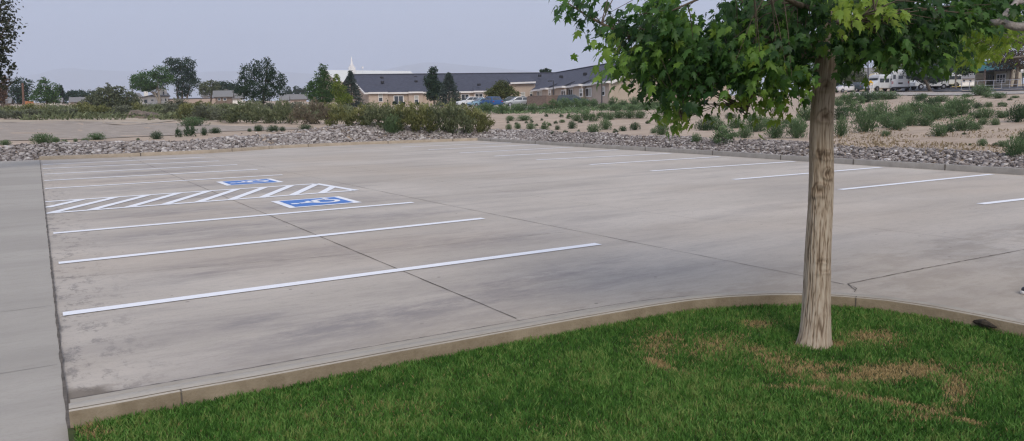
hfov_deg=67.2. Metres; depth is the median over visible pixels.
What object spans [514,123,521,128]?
weed bush
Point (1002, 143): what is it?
weed bush
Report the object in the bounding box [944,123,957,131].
weed bush
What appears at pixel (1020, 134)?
weed bush
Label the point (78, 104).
sagebrush
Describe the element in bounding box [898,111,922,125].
weed bush
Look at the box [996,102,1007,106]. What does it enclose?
weed bush
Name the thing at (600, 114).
weed bush
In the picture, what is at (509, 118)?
weed bush
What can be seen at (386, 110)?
rabbitbrush
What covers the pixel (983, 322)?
bark piece
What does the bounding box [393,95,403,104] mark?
window
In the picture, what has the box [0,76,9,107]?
broadleaf tree
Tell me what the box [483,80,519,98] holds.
broadleaf tree
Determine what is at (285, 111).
sagebrush
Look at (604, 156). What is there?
stall line
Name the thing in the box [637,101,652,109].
weed bush
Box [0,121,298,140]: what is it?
gravel ground
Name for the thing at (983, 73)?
school building
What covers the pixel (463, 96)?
window
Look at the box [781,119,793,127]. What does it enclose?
weed bush
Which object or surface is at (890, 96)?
weed bush
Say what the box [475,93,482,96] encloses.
window
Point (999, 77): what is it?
window
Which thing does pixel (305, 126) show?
weed bush
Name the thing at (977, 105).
weed bush
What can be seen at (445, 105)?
rabbitbrush
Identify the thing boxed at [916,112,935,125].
weed bush
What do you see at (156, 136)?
weed bush
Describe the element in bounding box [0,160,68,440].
sidewalk
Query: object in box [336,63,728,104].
care home
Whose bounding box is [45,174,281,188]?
stall line
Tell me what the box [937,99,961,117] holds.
weed bush
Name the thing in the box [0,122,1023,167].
landscape rocks
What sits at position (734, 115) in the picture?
weed bush
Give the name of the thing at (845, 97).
weed bush
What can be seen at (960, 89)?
asphalt road
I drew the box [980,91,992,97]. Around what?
weed bush
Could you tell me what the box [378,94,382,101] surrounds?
window
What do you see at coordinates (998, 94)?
weed bush
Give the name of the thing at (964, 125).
weed bush
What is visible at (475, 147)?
stall line
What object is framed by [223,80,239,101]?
broadleaf tree
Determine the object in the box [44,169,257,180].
stall line
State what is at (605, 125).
weed bush
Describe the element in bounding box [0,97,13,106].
house
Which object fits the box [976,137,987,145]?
weed bush
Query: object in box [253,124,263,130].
weed bush
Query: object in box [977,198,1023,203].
stall line
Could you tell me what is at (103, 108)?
sagebrush
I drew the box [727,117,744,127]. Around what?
weed bush
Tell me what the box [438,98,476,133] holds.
rabbitbrush
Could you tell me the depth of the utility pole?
194.80 m
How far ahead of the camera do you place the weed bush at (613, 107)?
77.99 m
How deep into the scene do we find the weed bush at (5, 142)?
33.09 m
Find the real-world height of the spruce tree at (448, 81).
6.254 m
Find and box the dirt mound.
[119,110,157,118]
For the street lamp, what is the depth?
117.78 m
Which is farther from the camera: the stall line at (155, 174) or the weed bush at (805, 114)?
the weed bush at (805, 114)
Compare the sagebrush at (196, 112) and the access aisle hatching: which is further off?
the sagebrush at (196, 112)
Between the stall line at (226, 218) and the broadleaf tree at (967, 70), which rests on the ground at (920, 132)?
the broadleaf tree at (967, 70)
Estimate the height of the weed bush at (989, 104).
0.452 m
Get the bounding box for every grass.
[834,95,1023,153]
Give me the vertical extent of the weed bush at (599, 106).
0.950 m
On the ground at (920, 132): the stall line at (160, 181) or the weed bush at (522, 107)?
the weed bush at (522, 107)
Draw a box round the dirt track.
[0,117,180,124]
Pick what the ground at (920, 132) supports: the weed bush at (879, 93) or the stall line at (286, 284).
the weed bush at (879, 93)
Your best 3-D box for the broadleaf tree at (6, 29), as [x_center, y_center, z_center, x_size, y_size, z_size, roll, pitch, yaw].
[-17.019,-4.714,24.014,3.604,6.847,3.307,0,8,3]
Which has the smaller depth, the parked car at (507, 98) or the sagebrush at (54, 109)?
the sagebrush at (54, 109)
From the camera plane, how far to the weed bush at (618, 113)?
57.22 m
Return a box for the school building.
[974,62,1021,87]
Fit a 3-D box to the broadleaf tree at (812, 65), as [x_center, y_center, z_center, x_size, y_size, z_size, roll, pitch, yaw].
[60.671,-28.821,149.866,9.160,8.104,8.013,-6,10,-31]
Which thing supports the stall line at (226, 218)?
on the parking lot
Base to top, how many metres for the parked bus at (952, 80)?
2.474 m
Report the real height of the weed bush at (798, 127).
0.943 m
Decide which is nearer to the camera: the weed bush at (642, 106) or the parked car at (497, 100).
the weed bush at (642, 106)
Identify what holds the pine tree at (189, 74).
on the ground at (920, 132)
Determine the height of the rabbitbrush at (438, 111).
2.244 m
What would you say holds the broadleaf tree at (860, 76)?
on the ground at (920, 132)
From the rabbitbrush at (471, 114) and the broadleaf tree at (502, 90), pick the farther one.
the broadleaf tree at (502, 90)
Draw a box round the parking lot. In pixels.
[40,141,1023,410]
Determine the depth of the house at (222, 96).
184.86 m
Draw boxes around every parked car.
[455,97,483,106]
[467,98,484,106]
[479,97,502,106]
[502,97,513,101]
[503,97,526,105]
[557,95,588,104]
[836,84,859,92]
[847,82,865,91]
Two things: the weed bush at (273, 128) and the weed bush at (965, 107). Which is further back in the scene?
the weed bush at (273, 128)
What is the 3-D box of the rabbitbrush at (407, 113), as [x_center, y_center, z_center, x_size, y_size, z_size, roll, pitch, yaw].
[-5.956,-5.793,42.804,2.068,1.713,1.886,-5,9,-26]
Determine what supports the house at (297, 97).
on the ground at (920, 132)
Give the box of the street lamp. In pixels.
[867,61,868,91]
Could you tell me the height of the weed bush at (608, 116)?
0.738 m
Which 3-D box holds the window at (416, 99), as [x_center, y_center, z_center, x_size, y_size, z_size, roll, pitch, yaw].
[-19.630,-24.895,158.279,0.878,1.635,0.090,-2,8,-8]
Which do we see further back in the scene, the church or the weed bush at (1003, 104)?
the church
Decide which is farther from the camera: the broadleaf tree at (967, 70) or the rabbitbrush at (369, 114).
the broadleaf tree at (967, 70)
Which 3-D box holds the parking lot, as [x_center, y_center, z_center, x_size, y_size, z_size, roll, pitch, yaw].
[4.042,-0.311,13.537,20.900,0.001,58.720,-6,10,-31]
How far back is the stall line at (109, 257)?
10.19 m
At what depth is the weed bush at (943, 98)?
65.34 m
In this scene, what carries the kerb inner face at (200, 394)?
on the parking lot
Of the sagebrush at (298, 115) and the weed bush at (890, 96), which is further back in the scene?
the weed bush at (890, 96)
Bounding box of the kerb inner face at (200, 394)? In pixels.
[69,293,1023,427]
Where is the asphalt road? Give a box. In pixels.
[889,86,1023,91]
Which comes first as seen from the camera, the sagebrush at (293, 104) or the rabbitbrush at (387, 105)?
the rabbitbrush at (387, 105)
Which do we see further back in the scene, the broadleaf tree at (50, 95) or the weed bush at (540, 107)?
the broadleaf tree at (50, 95)
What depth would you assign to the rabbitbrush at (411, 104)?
63.07 m
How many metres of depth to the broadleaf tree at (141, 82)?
204.08 m
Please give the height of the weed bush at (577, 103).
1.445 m
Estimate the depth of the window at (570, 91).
133.44 m
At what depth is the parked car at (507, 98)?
128.97 m
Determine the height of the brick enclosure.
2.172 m
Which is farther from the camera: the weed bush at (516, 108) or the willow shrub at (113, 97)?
the willow shrub at (113, 97)
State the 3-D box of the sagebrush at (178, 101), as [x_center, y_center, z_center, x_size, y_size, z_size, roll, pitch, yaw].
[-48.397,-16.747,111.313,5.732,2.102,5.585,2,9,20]
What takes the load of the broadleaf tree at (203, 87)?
on the ground at (920, 132)
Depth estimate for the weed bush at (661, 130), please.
33.91 m
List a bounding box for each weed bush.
[0,139,11,144]
[29,132,57,143]
[86,132,107,139]
[149,131,162,138]
[174,127,182,136]
[176,117,209,125]
[183,123,197,136]
[200,127,207,135]
[208,127,220,133]
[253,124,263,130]
[265,124,279,131]
[300,123,312,129]
[381,113,402,133]
[476,101,495,111]
[493,103,509,113]
[505,115,514,120]
[510,102,520,112]
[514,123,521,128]
[516,114,531,120]
[518,103,526,111]
[524,103,538,111]
[526,122,535,129]
[539,103,549,110]
[540,121,549,129]
[546,99,562,108]
[558,97,570,107]
[567,97,583,107]
[567,120,577,128]
[571,113,581,120]
[579,98,590,107]
[579,109,591,120]
[587,123,599,131]
[588,112,598,121]
[589,98,597,106]
[596,102,610,109]
[596,110,606,118]
[599,119,611,129]
[602,111,615,119]
[608,95,617,105]
[609,104,624,110]
[613,109,623,117]
[616,100,627,105]
[618,125,626,130]
[621,108,635,118]
[623,104,639,110]
[628,96,639,104]
[629,122,640,129]
[633,110,646,118]
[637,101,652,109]
[651,100,661,108]
[654,122,669,134]
[691,132,702,142]
[693,119,715,130]
[709,124,741,143]
[710,118,726,129]
[725,113,736,118]
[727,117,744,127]
[738,125,752,137]
[743,112,767,131]
[762,116,785,138]
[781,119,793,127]
[786,114,807,138]
[796,105,810,120]
[834,99,844,105]
[834,102,849,119]
[834,115,849,136]
[835,90,855,104]
[842,100,861,114]
[844,91,866,103]
[849,102,879,132]
[858,90,876,101]
[867,98,892,121]
[870,89,886,99]
[878,110,899,127]
[879,130,891,135]
[880,90,902,99]
[887,116,906,129]
[890,104,913,119]
[896,101,912,113]
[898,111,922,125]
[908,97,931,114]
[911,93,926,100]
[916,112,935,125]
[917,101,948,119]
[919,96,942,107]
[929,95,950,101]
[929,120,948,135]
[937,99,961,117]
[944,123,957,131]
[946,115,977,130]
[947,95,980,114]
[967,83,994,95]
[967,111,978,118]
[969,122,983,129]
[972,106,999,117]
[973,102,984,108]
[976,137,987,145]
[978,117,989,124]
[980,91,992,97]
[983,102,992,106]
[987,92,1008,98]
[989,117,1000,124]
[995,110,1007,117]
[995,140,1009,146]
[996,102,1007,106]
[1001,133,1023,157]
[1005,101,1023,122]
[1015,128,1023,151]
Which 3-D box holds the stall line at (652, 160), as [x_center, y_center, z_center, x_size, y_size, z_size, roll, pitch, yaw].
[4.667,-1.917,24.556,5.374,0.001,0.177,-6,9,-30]
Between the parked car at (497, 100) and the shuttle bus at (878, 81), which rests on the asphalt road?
the shuttle bus at (878, 81)
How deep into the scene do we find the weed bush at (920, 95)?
69.82 m
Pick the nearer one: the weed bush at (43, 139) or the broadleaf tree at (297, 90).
the weed bush at (43, 139)
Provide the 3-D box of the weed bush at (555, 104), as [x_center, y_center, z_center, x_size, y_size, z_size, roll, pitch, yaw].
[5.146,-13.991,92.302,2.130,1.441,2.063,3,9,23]
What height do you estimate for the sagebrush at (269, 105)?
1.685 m
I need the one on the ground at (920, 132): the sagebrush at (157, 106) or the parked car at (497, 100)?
the sagebrush at (157, 106)
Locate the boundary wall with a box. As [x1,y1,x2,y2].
[168,98,216,104]
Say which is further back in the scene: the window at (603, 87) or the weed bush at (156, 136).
the window at (603, 87)
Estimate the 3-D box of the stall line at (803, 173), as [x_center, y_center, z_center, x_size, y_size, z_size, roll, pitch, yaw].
[7.465,-1.184,19.147,5.462,0.001,0.165,-6,9,-30]
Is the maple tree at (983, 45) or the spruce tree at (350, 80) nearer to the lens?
the maple tree at (983, 45)
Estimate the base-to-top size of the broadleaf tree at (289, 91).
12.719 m
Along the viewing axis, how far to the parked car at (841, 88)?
133.63 m
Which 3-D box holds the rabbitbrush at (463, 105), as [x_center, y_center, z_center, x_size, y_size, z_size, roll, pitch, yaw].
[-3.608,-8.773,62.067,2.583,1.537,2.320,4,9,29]
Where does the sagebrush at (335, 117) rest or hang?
on the ground at (920, 132)
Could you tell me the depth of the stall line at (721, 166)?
21.67 m
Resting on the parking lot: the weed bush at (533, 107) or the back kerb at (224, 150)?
the back kerb at (224, 150)
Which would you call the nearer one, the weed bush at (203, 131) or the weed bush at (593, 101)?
the weed bush at (203, 131)
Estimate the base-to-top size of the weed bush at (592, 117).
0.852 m
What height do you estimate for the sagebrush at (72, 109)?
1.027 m
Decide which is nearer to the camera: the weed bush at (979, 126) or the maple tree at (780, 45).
the maple tree at (780, 45)
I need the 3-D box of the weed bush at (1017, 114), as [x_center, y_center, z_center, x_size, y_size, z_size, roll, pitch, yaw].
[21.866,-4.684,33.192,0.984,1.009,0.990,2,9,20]
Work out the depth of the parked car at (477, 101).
117.86 m
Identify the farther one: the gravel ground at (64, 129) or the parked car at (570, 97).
the parked car at (570, 97)
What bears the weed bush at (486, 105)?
on the ground at (920, 132)
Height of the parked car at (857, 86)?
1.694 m
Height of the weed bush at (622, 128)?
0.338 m
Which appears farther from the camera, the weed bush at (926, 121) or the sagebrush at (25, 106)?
the sagebrush at (25, 106)
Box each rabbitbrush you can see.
[342,102,369,125]
[357,101,385,127]
[371,98,404,128]
[378,101,395,115]
[386,101,421,130]
[391,100,418,118]
[405,102,438,132]
[421,96,458,132]
[436,101,458,120]
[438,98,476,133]
[456,102,479,120]
[461,102,485,132]
[476,111,495,131]
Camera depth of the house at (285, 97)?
231.13 m
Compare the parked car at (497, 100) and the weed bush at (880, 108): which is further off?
the parked car at (497, 100)
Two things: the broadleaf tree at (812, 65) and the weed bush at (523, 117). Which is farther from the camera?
the broadleaf tree at (812, 65)
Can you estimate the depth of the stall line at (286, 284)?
7.74 m
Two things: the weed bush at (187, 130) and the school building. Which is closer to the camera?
the weed bush at (187, 130)
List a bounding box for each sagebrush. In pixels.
[0,109,10,117]
[0,110,30,118]
[18,103,46,110]
[24,108,44,117]
[43,105,60,115]
[57,108,77,114]
[67,101,93,108]
[78,103,97,113]
[83,104,116,116]
[102,105,134,115]
[131,101,148,110]
[143,104,162,112]
[153,97,188,106]
[159,102,177,113]
[173,101,194,118]
[183,99,212,109]
[185,101,218,120]
[209,108,232,120]
[214,103,231,108]
[219,96,262,122]
[241,98,262,111]
[247,102,277,123]
[258,101,283,112]
[268,98,297,123]
[287,103,316,123]
[289,100,309,110]
[307,97,335,123]
[307,100,334,109]
[324,101,349,125]
[338,103,353,109]
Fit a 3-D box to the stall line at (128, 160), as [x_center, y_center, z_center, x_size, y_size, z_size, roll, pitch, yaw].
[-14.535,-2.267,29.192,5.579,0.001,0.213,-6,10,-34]
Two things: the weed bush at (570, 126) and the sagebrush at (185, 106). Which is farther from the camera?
the sagebrush at (185, 106)
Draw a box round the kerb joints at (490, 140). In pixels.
[140,140,945,404]
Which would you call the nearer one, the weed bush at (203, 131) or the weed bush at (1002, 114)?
the weed bush at (1002, 114)
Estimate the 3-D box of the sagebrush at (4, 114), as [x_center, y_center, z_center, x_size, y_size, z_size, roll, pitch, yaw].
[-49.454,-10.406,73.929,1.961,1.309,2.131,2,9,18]
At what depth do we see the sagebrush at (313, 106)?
56.97 m
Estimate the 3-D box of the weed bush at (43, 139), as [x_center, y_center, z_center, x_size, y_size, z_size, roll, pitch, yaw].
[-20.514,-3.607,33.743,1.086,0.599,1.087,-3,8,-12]
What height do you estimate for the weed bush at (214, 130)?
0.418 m
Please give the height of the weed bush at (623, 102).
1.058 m
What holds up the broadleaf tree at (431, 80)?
on the ground at (920, 132)
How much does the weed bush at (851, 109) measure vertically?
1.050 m
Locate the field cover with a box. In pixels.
[474,104,659,113]
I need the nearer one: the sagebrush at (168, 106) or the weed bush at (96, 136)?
the weed bush at (96, 136)
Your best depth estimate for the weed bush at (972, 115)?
37.88 m
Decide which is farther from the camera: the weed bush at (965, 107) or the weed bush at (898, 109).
the weed bush at (965, 107)
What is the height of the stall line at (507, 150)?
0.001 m
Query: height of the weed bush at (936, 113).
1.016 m
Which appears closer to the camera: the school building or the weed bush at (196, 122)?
the weed bush at (196, 122)
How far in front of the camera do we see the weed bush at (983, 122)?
33.30 m
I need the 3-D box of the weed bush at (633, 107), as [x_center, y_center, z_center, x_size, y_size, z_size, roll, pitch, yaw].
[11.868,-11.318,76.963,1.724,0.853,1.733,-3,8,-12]
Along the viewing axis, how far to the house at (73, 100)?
241.20 m
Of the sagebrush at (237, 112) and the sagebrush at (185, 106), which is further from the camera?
the sagebrush at (185, 106)
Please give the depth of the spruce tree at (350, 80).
133.13 m
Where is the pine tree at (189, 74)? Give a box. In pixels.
[162,56,200,97]
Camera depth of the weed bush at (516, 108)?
81.28 m
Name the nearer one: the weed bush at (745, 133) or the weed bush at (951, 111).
the weed bush at (745, 133)
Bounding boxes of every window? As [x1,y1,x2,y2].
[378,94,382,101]
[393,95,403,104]
[414,95,418,102]
[461,94,468,100]
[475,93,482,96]
[568,88,572,94]
[579,88,582,96]
[585,87,591,96]
[602,86,604,95]
[996,73,1005,83]
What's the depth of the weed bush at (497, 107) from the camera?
81.45 m
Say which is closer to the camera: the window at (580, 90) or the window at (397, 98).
the window at (580, 90)
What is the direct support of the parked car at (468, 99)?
on the car park
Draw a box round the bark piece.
[973,319,996,327]
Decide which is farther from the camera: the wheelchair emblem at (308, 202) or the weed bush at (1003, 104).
the weed bush at (1003, 104)
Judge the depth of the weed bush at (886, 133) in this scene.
27.96 m
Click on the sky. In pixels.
(298, 36)
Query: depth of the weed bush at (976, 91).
77.72 m
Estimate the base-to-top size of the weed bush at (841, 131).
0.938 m
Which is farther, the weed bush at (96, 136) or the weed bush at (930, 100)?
the weed bush at (930, 100)
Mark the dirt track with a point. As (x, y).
(119, 121)
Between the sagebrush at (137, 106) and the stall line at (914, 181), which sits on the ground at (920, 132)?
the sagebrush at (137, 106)
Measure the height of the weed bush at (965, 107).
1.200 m
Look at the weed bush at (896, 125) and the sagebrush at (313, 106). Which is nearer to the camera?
the weed bush at (896, 125)
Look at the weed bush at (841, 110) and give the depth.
42.29 m
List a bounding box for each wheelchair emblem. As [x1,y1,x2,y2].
[218,178,281,185]
[271,196,359,207]
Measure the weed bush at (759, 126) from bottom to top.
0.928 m
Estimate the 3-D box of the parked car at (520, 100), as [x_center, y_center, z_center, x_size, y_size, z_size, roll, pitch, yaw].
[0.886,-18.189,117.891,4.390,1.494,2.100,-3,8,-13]
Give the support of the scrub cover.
on the ground at (920, 132)
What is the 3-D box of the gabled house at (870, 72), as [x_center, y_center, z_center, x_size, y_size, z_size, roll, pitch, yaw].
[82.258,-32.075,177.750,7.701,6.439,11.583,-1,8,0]
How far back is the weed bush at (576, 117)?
56.91 m
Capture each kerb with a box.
[39,138,477,159]
[69,291,1023,411]
[478,138,1023,174]
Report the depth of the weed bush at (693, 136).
29.64 m
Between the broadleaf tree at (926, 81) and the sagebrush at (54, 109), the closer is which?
the sagebrush at (54, 109)
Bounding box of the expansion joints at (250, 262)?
[40,152,1023,427]
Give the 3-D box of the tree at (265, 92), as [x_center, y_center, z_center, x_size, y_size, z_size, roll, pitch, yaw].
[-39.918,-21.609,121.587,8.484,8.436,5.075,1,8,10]
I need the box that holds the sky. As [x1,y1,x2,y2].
[0,0,1023,82]
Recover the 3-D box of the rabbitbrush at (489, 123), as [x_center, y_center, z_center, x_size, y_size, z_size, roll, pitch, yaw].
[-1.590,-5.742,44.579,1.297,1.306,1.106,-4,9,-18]
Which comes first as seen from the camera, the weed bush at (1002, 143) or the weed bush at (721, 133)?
the weed bush at (1002, 143)
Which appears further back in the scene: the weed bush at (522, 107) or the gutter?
the weed bush at (522, 107)
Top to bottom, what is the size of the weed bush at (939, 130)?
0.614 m
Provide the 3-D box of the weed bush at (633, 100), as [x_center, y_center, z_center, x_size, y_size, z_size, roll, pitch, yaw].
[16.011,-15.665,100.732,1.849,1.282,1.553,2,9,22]
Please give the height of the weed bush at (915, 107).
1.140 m
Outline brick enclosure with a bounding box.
[527,95,558,105]
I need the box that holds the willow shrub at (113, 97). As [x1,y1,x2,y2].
[79,82,144,108]
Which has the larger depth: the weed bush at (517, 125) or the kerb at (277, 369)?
the weed bush at (517, 125)
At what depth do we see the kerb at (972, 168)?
23.55 m
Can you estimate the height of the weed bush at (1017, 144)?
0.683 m
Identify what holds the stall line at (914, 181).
on the parking lot
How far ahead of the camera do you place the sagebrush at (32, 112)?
75.86 m
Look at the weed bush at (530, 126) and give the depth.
44.31 m
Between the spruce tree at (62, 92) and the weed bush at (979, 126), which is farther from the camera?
the spruce tree at (62, 92)
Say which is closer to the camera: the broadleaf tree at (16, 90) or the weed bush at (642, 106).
the weed bush at (642, 106)
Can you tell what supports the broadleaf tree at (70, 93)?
on the ground at (920, 132)
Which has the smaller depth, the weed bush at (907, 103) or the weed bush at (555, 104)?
the weed bush at (907, 103)
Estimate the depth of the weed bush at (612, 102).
102.24 m
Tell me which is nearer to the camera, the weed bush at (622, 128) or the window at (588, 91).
the weed bush at (622, 128)
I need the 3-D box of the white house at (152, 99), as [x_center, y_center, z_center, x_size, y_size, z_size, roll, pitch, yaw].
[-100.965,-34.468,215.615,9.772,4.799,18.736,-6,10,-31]
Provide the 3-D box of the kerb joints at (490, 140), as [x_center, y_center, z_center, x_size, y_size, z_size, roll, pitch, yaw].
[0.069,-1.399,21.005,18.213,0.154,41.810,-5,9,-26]
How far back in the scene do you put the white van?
120.72 m
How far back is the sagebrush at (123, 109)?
77.40 m
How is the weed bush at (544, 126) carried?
on the ground at (920, 132)
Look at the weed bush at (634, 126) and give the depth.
39.45 m
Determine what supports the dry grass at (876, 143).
on the ground at (920, 132)
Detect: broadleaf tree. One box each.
[0,0,26,89]
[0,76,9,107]
[1,76,34,104]
[26,77,61,104]
[65,89,79,100]
[76,89,89,96]
[127,65,175,103]
[198,79,221,104]
[216,80,231,90]
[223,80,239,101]
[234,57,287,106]
[284,86,293,93]
[293,86,303,93]
[300,88,308,99]
[302,63,336,104]
[330,74,354,105]
[423,66,443,102]
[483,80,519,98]
[539,68,551,71]
[809,62,848,79]
[839,62,865,90]
[871,56,903,73]
[900,61,956,90]
[949,59,973,88]
[985,21,1023,86]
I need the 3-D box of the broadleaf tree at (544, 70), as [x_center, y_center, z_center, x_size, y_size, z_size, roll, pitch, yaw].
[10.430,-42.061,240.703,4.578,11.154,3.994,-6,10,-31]
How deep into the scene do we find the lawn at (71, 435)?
4.52 m
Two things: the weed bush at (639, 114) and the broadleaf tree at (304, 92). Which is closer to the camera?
the weed bush at (639, 114)
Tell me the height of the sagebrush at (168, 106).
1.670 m
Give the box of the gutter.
[70,298,667,402]
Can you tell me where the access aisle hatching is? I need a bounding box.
[45,183,355,213]
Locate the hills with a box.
[0,62,1023,102]
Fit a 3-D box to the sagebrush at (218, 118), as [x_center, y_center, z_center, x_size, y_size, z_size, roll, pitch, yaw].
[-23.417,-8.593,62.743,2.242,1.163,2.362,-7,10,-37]
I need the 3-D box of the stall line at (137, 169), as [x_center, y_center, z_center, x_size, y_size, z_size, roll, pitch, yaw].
[-11.604,-1.632,24.450,5.582,0.001,0.219,-6,10,-31]
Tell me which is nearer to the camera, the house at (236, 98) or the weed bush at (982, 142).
the weed bush at (982, 142)
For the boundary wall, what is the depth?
201.85 m
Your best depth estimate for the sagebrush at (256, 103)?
90.49 m
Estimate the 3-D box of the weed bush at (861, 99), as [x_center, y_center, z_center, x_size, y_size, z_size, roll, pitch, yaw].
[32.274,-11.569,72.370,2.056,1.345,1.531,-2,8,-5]
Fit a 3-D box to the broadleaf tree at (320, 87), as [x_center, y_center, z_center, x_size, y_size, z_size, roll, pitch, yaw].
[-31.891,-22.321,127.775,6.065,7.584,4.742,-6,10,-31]
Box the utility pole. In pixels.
[22,83,24,104]
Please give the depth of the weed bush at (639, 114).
56.21 m
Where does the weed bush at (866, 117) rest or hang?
on the ground at (920, 132)
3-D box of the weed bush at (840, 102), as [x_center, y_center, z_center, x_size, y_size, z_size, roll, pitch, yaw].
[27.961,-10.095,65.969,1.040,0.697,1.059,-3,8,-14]
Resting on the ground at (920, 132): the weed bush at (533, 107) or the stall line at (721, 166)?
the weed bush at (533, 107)
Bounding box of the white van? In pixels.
[909,79,949,89]
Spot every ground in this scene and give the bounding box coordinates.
[0,84,1023,370]
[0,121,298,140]
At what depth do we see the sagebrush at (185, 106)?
69.34 m
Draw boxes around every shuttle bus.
[863,74,896,91]
[890,70,909,91]
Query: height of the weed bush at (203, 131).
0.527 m
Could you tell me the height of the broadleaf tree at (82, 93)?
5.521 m
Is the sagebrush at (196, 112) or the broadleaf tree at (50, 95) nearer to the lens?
the sagebrush at (196, 112)
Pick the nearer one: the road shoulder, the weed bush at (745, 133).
the weed bush at (745, 133)
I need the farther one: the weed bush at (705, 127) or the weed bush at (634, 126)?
the weed bush at (634, 126)
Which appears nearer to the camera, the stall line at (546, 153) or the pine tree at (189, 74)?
the stall line at (546, 153)
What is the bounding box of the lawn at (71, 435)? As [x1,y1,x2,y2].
[67,306,1023,440]
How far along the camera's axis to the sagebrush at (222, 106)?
91.43 m
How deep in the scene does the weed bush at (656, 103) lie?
83.45 m
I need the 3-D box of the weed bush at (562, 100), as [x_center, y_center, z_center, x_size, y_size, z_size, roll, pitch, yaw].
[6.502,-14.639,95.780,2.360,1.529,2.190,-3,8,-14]
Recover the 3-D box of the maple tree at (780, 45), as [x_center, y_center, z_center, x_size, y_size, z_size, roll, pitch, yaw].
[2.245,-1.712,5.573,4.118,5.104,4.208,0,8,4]
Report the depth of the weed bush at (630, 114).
56.63 m
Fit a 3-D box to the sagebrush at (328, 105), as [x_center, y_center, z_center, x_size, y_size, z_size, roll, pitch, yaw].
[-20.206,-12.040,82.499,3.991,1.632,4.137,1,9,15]
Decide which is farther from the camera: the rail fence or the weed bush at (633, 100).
the rail fence
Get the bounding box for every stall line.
[43,157,199,164]
[43,161,206,168]
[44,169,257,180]
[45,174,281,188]
[52,164,236,173]
[53,202,413,233]
[59,218,484,263]
[63,243,601,315]
[429,144,537,149]
[464,147,566,152]
[502,150,604,155]
[538,153,671,159]
[589,156,718,164]
[652,161,796,170]
[734,167,881,179]
[840,174,992,189]
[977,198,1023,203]
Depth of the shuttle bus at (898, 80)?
114.56 m
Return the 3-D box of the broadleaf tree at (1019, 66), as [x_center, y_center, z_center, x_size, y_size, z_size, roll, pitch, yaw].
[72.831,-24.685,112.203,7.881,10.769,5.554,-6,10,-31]
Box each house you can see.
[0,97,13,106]
[69,97,86,103]
[135,89,169,104]
[212,90,234,103]
[232,93,244,103]
[279,94,289,102]
[290,94,307,101]
[857,67,881,89]
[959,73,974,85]
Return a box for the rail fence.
[961,79,1020,88]
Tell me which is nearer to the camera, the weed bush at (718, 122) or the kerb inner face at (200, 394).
the kerb inner face at (200, 394)
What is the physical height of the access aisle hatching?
0.002 m
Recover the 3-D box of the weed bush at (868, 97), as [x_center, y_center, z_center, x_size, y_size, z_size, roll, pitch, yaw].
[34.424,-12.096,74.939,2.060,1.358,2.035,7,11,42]
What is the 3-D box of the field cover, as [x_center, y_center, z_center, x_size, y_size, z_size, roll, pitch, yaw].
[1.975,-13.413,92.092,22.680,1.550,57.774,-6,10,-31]
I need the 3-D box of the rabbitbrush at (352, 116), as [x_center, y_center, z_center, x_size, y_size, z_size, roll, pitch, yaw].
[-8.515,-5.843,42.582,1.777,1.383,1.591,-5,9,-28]
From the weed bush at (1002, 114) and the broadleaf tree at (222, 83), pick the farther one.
the broadleaf tree at (222, 83)
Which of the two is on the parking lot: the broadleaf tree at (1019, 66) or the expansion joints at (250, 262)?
the expansion joints at (250, 262)
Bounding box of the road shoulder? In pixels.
[853,91,1023,94]
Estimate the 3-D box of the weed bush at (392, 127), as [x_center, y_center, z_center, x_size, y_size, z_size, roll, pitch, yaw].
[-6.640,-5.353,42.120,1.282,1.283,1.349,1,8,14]
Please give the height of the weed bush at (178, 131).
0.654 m
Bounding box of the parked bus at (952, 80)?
[932,73,961,87]
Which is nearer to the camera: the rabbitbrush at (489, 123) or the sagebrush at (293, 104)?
the rabbitbrush at (489, 123)
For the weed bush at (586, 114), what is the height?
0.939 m
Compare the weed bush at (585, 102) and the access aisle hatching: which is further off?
the weed bush at (585, 102)
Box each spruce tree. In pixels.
[59,85,67,103]
[341,70,364,106]
[434,72,465,106]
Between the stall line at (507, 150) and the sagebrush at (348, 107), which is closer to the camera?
the stall line at (507, 150)
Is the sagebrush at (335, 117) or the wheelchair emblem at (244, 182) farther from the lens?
the sagebrush at (335, 117)
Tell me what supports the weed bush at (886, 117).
on the ground at (920, 132)
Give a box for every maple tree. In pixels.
[551,0,1023,350]
[938,0,1023,73]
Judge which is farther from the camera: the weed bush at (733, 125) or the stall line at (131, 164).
the weed bush at (733, 125)
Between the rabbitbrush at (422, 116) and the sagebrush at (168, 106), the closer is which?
the rabbitbrush at (422, 116)
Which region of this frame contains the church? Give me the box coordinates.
[321,56,411,101]
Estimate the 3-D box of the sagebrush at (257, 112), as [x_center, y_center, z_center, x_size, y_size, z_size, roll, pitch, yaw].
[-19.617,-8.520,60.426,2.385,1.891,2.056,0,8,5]
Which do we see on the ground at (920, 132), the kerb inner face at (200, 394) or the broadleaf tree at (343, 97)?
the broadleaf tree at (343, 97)
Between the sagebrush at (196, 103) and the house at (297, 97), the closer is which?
the sagebrush at (196, 103)
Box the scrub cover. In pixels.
[0,102,351,120]
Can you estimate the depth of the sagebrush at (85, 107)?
79.62 m
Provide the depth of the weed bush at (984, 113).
37.43 m
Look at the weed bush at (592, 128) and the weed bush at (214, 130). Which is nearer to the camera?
the weed bush at (592, 128)

